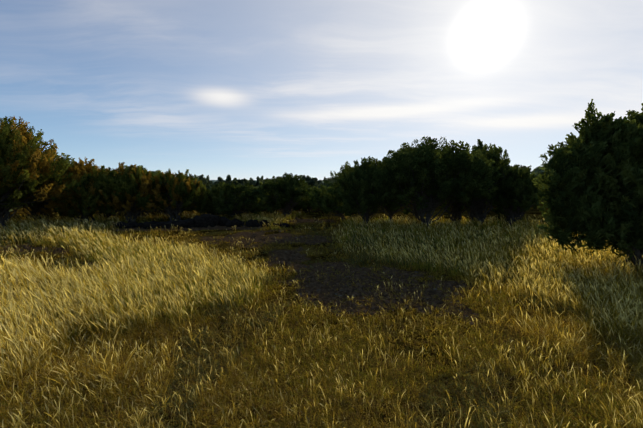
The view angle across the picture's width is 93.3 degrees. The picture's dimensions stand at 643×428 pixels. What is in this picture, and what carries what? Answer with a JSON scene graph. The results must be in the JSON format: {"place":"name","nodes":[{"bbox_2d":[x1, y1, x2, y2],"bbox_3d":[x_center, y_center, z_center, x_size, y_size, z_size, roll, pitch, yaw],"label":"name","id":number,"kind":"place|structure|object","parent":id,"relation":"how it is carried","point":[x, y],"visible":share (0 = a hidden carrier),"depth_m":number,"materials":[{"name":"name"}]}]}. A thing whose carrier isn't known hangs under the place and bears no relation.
{"place":"outdoors","nodes":[
{"label":"outdoors","id":0,"kind":"place"},
{"bbox_2d":[211,180,323,184],"bbox_3d":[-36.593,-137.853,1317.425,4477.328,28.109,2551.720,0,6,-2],"label":"forest ridge","id":1,"kind":"structure","parent":0,"point":[256,181],"depth_m":114.73,"materials":[{"name":"green plant"}]},
{"bbox_2d":[0,209,642,427],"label":"grass","id":2,"kind":"structure","parent":0,"point":[502,299],"depth_m":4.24,"materials":[{"name":"plant"}]},
{"bbox_2d":[0,198,642,427],"bbox_3d":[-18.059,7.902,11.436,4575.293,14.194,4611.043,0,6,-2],"label":"terrain","id":3,"kind":"structure","parent":0,"point":[312,217],"depth_m":5.49,"materials":[{"name":"brown soil"}]},
{"bbox_2d":[0,191,32,215],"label":"tree","id":4,"kind":"object","parent":3,"relation":"on","point":[13,204],"depth_m":18.49,"materials":[{"name":"green plant"}]},
{"bbox_2d":[0,156,44,208],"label":"juniper tree","id":5,"kind":"object","parent":3,"relation":"on","point":[3,184],"visible":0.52,"depth_m":14.11,"materials":[{"name":"green plant"}]},
{"bbox_2d":[15,157,59,222],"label":"tree","id":6,"kind":"object","parent":3,"relation":"on","point":[35,208],"visible":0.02,"depth_m":18.66,"materials":[{"name":"green plant"}]},
{"bbox_2d":[0,116,85,229],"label":"juniper tree","id":7,"kind":"object","parent":3,"relation":"on","point":[20,143],"visible":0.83,"depth_m":14.29,"materials":[{"name":"green plant"}]},
{"bbox_2d":[32,166,105,218],"bbox_3d":[-15.865,-1.426,19.474,4.230,4.047,3.996,0,6,-2],"label":"tree","id":8,"kind":"object","parent":3,"relation":"on","point":[52,191],"visible":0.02,"depth_m":18.19,"materials":[{"name":"green plant"}]},
{"bbox_2d":[41,157,123,225],"bbox_3d":[-13.430,-1.209,17.175,4.286,3.993,3.824,0,6,-2],"label":"juniper tree","id":9,"kind":"object","parent":3,"relation":"on","point":[83,201],"visible":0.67,"depth_m":16.40,"materials":[{"name":"green plant"}]},
{"bbox_2d":[96,199,127,219],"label":"tree","id":10,"kind":"object","parent":3,"relation":"on","point":[110,214],"visible":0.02,"depth_m":20.14,"materials":[{"name":"green plant"}]},
{"bbox_2d":[92,162,168,222],"bbox_3d":[-11.219,-1.144,17.944,4.097,3.718,3.673,0,6,-2],"label":"juniper tree","id":11,"kind":"object","parent":3,"relation":"on","point":[124,185],"visible":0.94,"depth_m":17.03,"materials":[{"name":"green plant"}]},
{"bbox_2d":[120,172,155,217],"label":"tree","id":12,"kind":"object","parent":3,"relation":"on","point":[152,175],"depth_m":20.98,"materials":[{"name":"green plant"}]},
{"bbox_2d":[133,169,208,221],"bbox_3d":[-9.236,-1.063,19.089,4.428,3.316,3.897,0,6,-2],"label":"juniper tree","id":13,"kind":"object","parent":3,"relation":"on","point":[181,189],"visible":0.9,"depth_m":18.26,"materials":[{"name":"green plant"}]},
{"bbox_2d":[112,214,288,228],"bbox_3d":[-6.704,0.451,16.825,9.783,0.939,1.809,-1,6,-6],"label":"rock pile","id":14,"kind":"object","parent":3,"relation":"on","point":[206,220],"visible":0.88,"depth_m":16.48,"materials":[{"name":"grey stone"}]},
{"bbox_2d":[188,173,220,184],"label":"distant tree","id":15,"kind":"object","parent":3,"relation":"on","point":[206,181],"visible":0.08,"depth_m":35.40,"materials":[{"name":"green plant"}]},
{"bbox_2d":[180,194,239,214],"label":"tree","id":16,"kind":"object","parent":3,"relation":"on","point":[191,209],"visible":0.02,"depth_m":21.22,"materials":[{"name":"green plant"}]},
{"bbox_2d":[192,182,265,217],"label":"oak tree","id":17,"kind":"object","parent":3,"relation":"on","point":[231,193],"visible":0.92,"depth_m":19.70,"materials":[{"name":"green plant"}]},
{"bbox_2d":[217,175,249,185],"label":"distant tree","id":18,"kind":"object","parent":3,"relation":"on","point":[235,181],"visible":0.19,"depth_m":36.30,"materials":[{"name":"green plant"}]},
{"bbox_2d":[0,217,501,326],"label":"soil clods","id":19,"kind":"object","parent":3,"relation":"on","point":[375,307],"visible":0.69,"depth_m":6.74,"materials":[{"name":"brown soil"}]},
{"bbox_2d":[21,227,487,316],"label":"scattered stones","id":20,"kind":"object","parent":3,"relation":"on","point":[299,294],"visible":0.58,"depth_m":6.37,"materials":[{"name":"grey stone"}]},
{"bbox_2d":[249,176,267,186],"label":"distant tree","id":21,"kind":"object","parent":3,"relation":"on","point":[253,182],"visible":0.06,"depth_m":37.48,"materials":[{"name":"green plant"}]},
{"bbox_2d":[245,197,271,213],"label":"tree","id":22,"kind":"object","parent":3,"relation":"on","point":[247,211],"visible":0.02,"depth_m":23.01,"materials":[{"name":"green plant"}]},
{"bbox_2d":[9,149,544,210],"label":"forest trees","id":23,"kind":"object","parent":3,"relation":"on","point":[537,171],"depth_m":37.80,"materials":[{"name":"green plant"}]},
{"bbox_2d":[258,173,311,217],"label":"oak tree","id":24,"kind":"object","parent":3,"relation":"on","point":[286,191],"visible":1,"depth_m":20.47,"materials":[{"name":"green plant"}]},
{"bbox_2d":[290,188,322,212],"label":"tree","id":25,"kind":"object","parent":3,"relation":"on","point":[304,206],"visible":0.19,"depth_m":23.98,"materials":[{"name":"green plant"}]},
{"bbox_2d":[301,175,321,188],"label":"distant tree","id":26,"kind":"object","parent":3,"relation":"on","point":[312,182],"visible":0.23,"depth_m":43.03,"materials":[{"name":"green plant"}]},
{"bbox_2d":[315,177,333,187],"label":"distant tree","id":27,"kind":"object","parent":3,"relation":"on","point":[328,179],"visible":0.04,"depth_m":39.35,"materials":[{"name":"green plant"}]},
{"bbox_2d":[306,184,380,220],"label":"tree","id":28,"kind":"object","parent":3,"relation":"on","point":[325,205],"visible":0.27,"depth_m":19.20,"materials":[{"name":"green plant"}]},
{"bbox_2d":[321,156,402,225],"bbox_3d":[2.296,-1.270,17.016,4.614,3.972,4.308,0,6,-2],"label":"juniper tree","id":29,"kind":"object","parent":3,"relation":"on","point":[356,180],"visible":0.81,"depth_m":16.02,"materials":[{"name":"green plant"}]},
{"bbox_2d":[378,167,415,220],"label":"tree","id":30,"kind":"object","parent":3,"relation":"on","point":[391,213],"visible":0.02,"depth_m":18.79,"materials":[{"name":"green plant"}]},
{"bbox_2d":[407,187,450,222],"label":"tree","id":31,"kind":"object","parent":3,"relation":"on","point":[418,216],"depth_m":18.58,"materials":[{"name":"green plant"}]},
{"bbox_2d":[373,136,498,228],"bbox_3d":[5.604,-1.561,15.648,6.172,4.833,5.028,0,6,-2],"label":"juniper tree","id":32,"kind":"object","parent":3,"relation":"on","point":[443,171],"visible":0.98,"depth_m":14.35,"materials":[{"name":"green plant"}]},
{"bbox_2d":[429,180,491,223],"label":"tree","id":33,"kind":"object","parent":3,"relation":"on","point":[455,213],"depth_m":18.01,"materials":[{"name":"green plant"}]},
{"bbox_2d":[454,160,509,221],"bbox_3d":[9.409,-1.553,18.452,3.620,4.404,3.146,0,6,-2],"label":"tree","id":34,"kind":"object","parent":3,"relation":"on","point":[468,210],"visible":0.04,"depth_m":18.01,"materials":[{"name":"green plant"}]},
{"bbox_2d":[450,139,522,224],"bbox_3d":[8.949,-1.696,17.214,4.551,4.976,3.644,0,6,-2],"label":"juniper tree","id":35,"kind":"object","parent":3,"relation":"on","point":[494,152],"visible":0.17,"depth_m":16.38,"materials":[{"name":"green plant"}]},
{"bbox_2d":[489,165,540,226],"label":"juniper tree","id":36,"kind":"object","parent":3,"relation":"on","point":[521,193],"visible":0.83,"depth_m":16.26,"materials":[{"name":"green plant"}]},
{"bbox_2d":[486,168,546,216],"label":"tree","id":37,"kind":"object","parent":3,"relation":"on","point":[535,205],"visible":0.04,"depth_m":19.27,"materials":[{"name":"green plant"}]},
{"bbox_2d":[532,99,642,265],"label":"juniper tree","id":38,"kind":"object","parent":3,"relation":"on","point":[593,169],"visible":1,"depth_m":7.79,"materials":[{"name":"green plant"}]},
{"bbox_2d":[0,0,642,179],"label":"sky","id":39,"kind":"structure","parent":0,"point":[239,89],"materials":[{"name":"blue"}]}
]}

